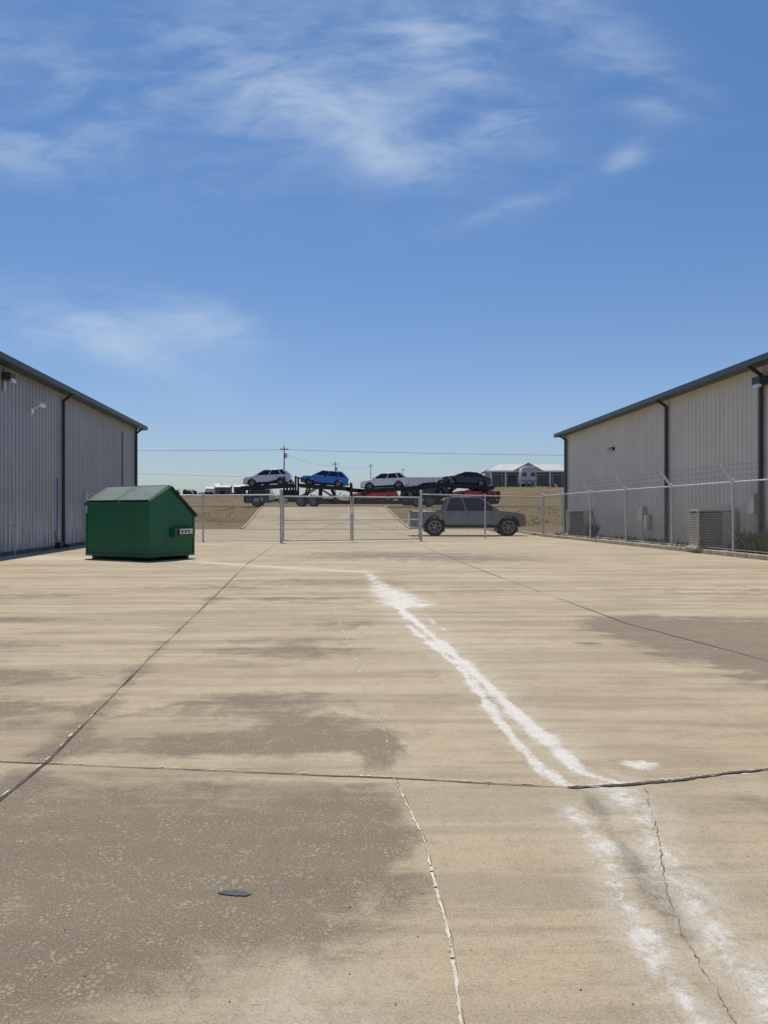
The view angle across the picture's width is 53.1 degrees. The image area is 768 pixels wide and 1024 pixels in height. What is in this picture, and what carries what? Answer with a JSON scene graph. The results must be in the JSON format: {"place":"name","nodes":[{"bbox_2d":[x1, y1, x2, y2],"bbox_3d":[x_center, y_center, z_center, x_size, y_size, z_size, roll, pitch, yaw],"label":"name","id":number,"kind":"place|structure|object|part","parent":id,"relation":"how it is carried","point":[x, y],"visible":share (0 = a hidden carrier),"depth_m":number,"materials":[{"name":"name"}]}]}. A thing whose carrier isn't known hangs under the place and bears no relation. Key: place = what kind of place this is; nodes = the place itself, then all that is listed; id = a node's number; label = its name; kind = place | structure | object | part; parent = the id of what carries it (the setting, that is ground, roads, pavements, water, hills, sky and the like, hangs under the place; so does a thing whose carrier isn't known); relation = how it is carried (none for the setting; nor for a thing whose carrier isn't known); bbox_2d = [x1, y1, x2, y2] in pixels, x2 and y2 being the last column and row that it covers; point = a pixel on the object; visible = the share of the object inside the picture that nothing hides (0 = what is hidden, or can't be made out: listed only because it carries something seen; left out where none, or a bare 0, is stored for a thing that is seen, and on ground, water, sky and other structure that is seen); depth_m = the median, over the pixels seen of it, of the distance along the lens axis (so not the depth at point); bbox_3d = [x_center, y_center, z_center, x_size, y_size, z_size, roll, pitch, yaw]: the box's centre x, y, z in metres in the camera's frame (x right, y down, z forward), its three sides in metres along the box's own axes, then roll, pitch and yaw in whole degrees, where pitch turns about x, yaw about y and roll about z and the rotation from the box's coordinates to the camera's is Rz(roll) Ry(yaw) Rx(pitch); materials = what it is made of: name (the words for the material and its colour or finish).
{"place":"outdoors","nodes":[
{"label":"outdoors","id":0,"kind":"place"},
{"bbox_2d":[0,351,147,556],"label":"metal warehouse","id":1,"kind":"structure","parent":0,"point":[64,448],"depth_m":27.84,"materials":[{"name":"grey metal"}]},
{"bbox_2d":[218,890,251,895],"bbox_3d":[-0.524,1.345,2.715,0.128,0.001,0.038,0,0,13],"label":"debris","id":2,"kind":"object","parent":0,"point":[236,892],"visible":1,"depth_m":2.71,"materials":[{"name":"grey metal"}]},
{"bbox_2d":[182,486,563,532],"bbox_3d":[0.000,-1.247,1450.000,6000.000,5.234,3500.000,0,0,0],"label":"ground","id":3,"kind":"structure","parent":0,"point":[518,491],"depth_m":90.19,"materials":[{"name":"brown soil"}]},
{"bbox_2d":[205,487,213,493],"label":"shed","id":4,"kind":"structure","parent":3,"relation":"on","point":[210,490],"depth_m":183.75,"materials":[{"name":"white paint"}]},
{"bbox_2d":[215,485,232,494],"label":"shed","id":5,"kind":"structure","parent":3,"relation":"on","point":[223,489],"depth_m":168.75,"materials":[{"name":"metal"}]},
{"bbox_2d":[233,485,245,493],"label":"shed","id":6,"kind":"structure","parent":3,"relation":"on","point":[237,490],"depth_m":166.75,"materials":[{"name":"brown metal"}]},
{"bbox_2d":[176,489,343,495],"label":"distant trees","id":7,"kind":"object","parent":3,"relation":"on","point":[189,492],"visible":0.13,"depth_m":179.74,"materials":[{"name":"green plant"}]},
{"bbox_2d":[280,446,287,469],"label":"utility pole","id":8,"kind":"object","parent":3,"relation":"on","point":[285,454],"visible":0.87,"depth_m":149.92,"materials":[{"name":"brown wood"}]},
{"bbox_2d":[240,506,410,528],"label":"ramp curb","id":9,"kind":"structure","parent":3,"relation":"on","point":[388,509],"depth_m":65.69,"materials":[{"name":"concrete"}]},
{"bbox_2d":[244,506,407,528],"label":"driveway ramp","id":10,"kind":"structure","parent":3,"relation":"on","point":[357,510],"depth_m":66.17,"materials":[{"name":"concrete"}]},
{"bbox_2d":[404,477,441,499],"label":"box trailer","id":11,"kind":"object","parent":3,"relation":"on","point":[414,481],"visible":0.1,"depth_m":94.80,"materials":[{"name":"white paint"}]},
{"bbox_2d":[513,467,535,486],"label":"camper trailer","id":12,"kind":"object","parent":3,"relation":"on","point":[527,477],"visible":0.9,"depth_m":118.80,"materials":[{"name":"grey paint"}]},
{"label":"windows and wheels","id":13,"kind":"part","parent":12,"relation":"part of","materials":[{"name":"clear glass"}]},
{"bbox_2d":[485,472,563,486],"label":"walls","id":14,"kind":"structure","parent":3,"relation":"on","point":[487,474],"depth_m":129.00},
{"bbox_2d":[481,462,563,473],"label":"roof","id":15,"kind":"structure","parent":14,"relation":"on","point":[538,467],"depth_m":129.26,"materials":[{"name":"metal"}]},
{"bbox_2d":[490,472,562,486],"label":"windows and porch","id":16,"kind":"structure","parent":14,"relation":"part of","point":[541,479],"depth_m":128.94,"materials":[{"name":"white paint"}]},
{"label":"utility pole","id":17,"kind":"object","parent":3,"relation":"on","visible":0},
{"bbox_2d":[138,450,509,476],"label":"power line","id":18,"kind":"object","parent":17,"relation":"attached to","point":[324,465],"visible":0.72,"depth_m":149.78,"materials":[{"name":"metal"}]},
{"bbox_2d":[0,529,767,1023],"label":"concrete lot","id":19,"kind":"structure","parent":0,"point":[376,715],"depth_m":3.82,"materials":[{"name":"beige concrete"}]},
{"bbox_2d":[84,485,196,560],"bbox_3d":[-7.047,0.295,22.317,2.890,2.111,1.887,0,0,29],"label":"dumpster","id":20,"kind":"object","parent":19,"relation":"on","point":[146,523],"visible":1,"depth_m":21.62,"materials":[{"name":"green paint"}]},
{"bbox_2d":[85,491,279,544],"bbox_3d":[-8.546,0.255,33.348,8.101,2.230,1.951,0,0,-12],"label":"chain link fence","id":21,"kind":"object","parent":19,"relation":"on","point":[188,495],"visible":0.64,"depth_m":33.94,"materials":[{"name":"grey metal"}]},
{"bbox_2d":[280,488,421,542],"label":"chain link gate","id":22,"kind":"structure","parent":19,"relation":"on","point":[351,517],"depth_m":34.46,"materials":[{"name":"grey metal"}]},
{"bbox_2d":[407,495,525,535],"bbox_3d":[4.647,0.212,43.850,6.615,2.277,2.440,0,0,0],"label":"pickup truck","id":23,"kind":"object","parent":19,"relation":"on","point":[452,511],"visible":0.84,"depth_m":42.82,"materials":[{"name":"grey paint"}]},
{"bbox_2d":[422,494,542,539],"bbox_3d":[5.246,0.215,39.125,9.949,2.310,0.181,0,0,-44],"label":"chain link fence","id":24,"kind":"object","parent":19,"relation":"on","point":[484,513],"visible":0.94,"depth_m":39.00,"materials":[{"name":"grey metal"}]},
{"bbox_2d":[520,531,767,559],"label":"curb","id":25,"kind":"structure","parent":19,"relation":"on","point":[731,554],"depth_m":27.69,"materials":[{"name":"concrete"}]},
{"bbox_2d":[536,461,767,552],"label":"chain link fence","id":26,"kind":"object","parent":25,"relation":"on","point":[733,482],"visible":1,"depth_m":27.30,"materials":[{"name":"grey metal"}]},
{"bbox_2d":[548,533,757,553],"bbox_3d":[11.711,1.235,23.849,2.178,0.030,43.689,0,0,-5],"label":"dirt strip","id":27,"kind":"object","parent":25,"relation":"on","point":[604,538],"visible":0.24,"depth_m":31.98,"materials":[{"name":"brown soil"}]},
{"bbox_2d":[529,531,565,533],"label":"grass verge","id":28,"kind":"object","parent":27,"relation":"on","point":[547,531],"depth_m":48.44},
{"bbox_2d":[566,511,591,534],"bbox_3d":[10.350,0.573,40.800,1.400,1.335,1.050,0,0,3],"label":"air conditioner unit","id":29,"kind":"object","parent":27,"relation":"on","point":[571,519],"visible":0.58,"depth_m":40.40,"materials":[{"name":"metal"}]},
{"bbox_2d":[555,522,767,554],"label":"weeds","id":30,"kind":"object","parent":27,"relation":"on","point":[748,545],"visible":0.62,"depth_m":23.45,"materials":[{"name":"plant"}]},
{"bbox_2d":[685,510,736,549],"bbox_3d":[10.950,0.573,25.600,1.450,1.335,1.050,0,0,3],"label":"air conditioner unit","id":31,"kind":"object","parent":27,"relation":"on","point":[697,541],"visible":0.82,"depth_m":25.20,"materials":[{"name":"metal"}]},
{"bbox_2d":[554,352,767,547],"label":"metal warehouse","id":32,"kind":"structure","parent":19,"relation":"on","point":[717,419],"depth_m":29.79,"materials":[{"name":"beige metal"}]},
{"bbox_2d":[0,0,767,495],"label":"sky","id":33,"kind":"structure","parent":0,"point":[470,231],"materials":[{"name":"blue"}]},
{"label":"road","id":34,"kind":"structure","parent":0,"visible":0},
{"bbox_2d":[240,476,498,506],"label":"car carrier truck","id":35,"kind":"object","parent":34,"relation":"on","point":[265,488],"visible":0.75,"depth_m":73.84,"materials":[{"name":"black metal"}]},
{"bbox_2d":[243,469,292,485],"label":"suv","id":36,"kind":"object","parent":35,"relation":"on","point":[264,476],"visible":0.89,"depth_m":74.12,"materials":[{"name":"silver metal"}]},
{"bbox_2d":[300,470,348,485],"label":"suv","id":37,"kind":"object","parent":35,"relation":"on","point":[334,478],"visible":0.91,"depth_m":74.12,"materials":[{"name":"blue paint"}]},
{"bbox_2d":[349,491,397,499],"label":"sports coupe","id":38,"kind":"object","parent":35,"relation":"in","point":[389,493],"visible":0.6,"depth_m":74.12,"materials":[{"name":"red paint"}]},
{"bbox_2d":[360,472,407,488],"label":"suv","id":39,"kind":"object","parent":35,"relation":"on","point":[392,479],"visible":0.96,"depth_m":74.12,"materials":[{"name":"white paint"}]},
{"bbox_2d":[400,482,449,495],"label":"sedan","id":40,"kind":"object","parent":35,"relation":"on","point":[443,490],"visible":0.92,"depth_m":74.10,"materials":[{"name":"black paint"}]},
{"bbox_2d":[441,472,490,485],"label":"sedan","id":41,"kind":"object","parent":35,"relation":"on","point":[473,478],"visible":0.94,"depth_m":74.14,"materials":[{"name":"black paint"}]},
{"bbox_2d":[452,488,500,499],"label":"sports coupe","id":42,"kind":"object","parent":35,"relation":"in","point":[474,491],"visible":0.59,"depth_m":74.13,"materials":[{"name":"red paint"}]}
]}

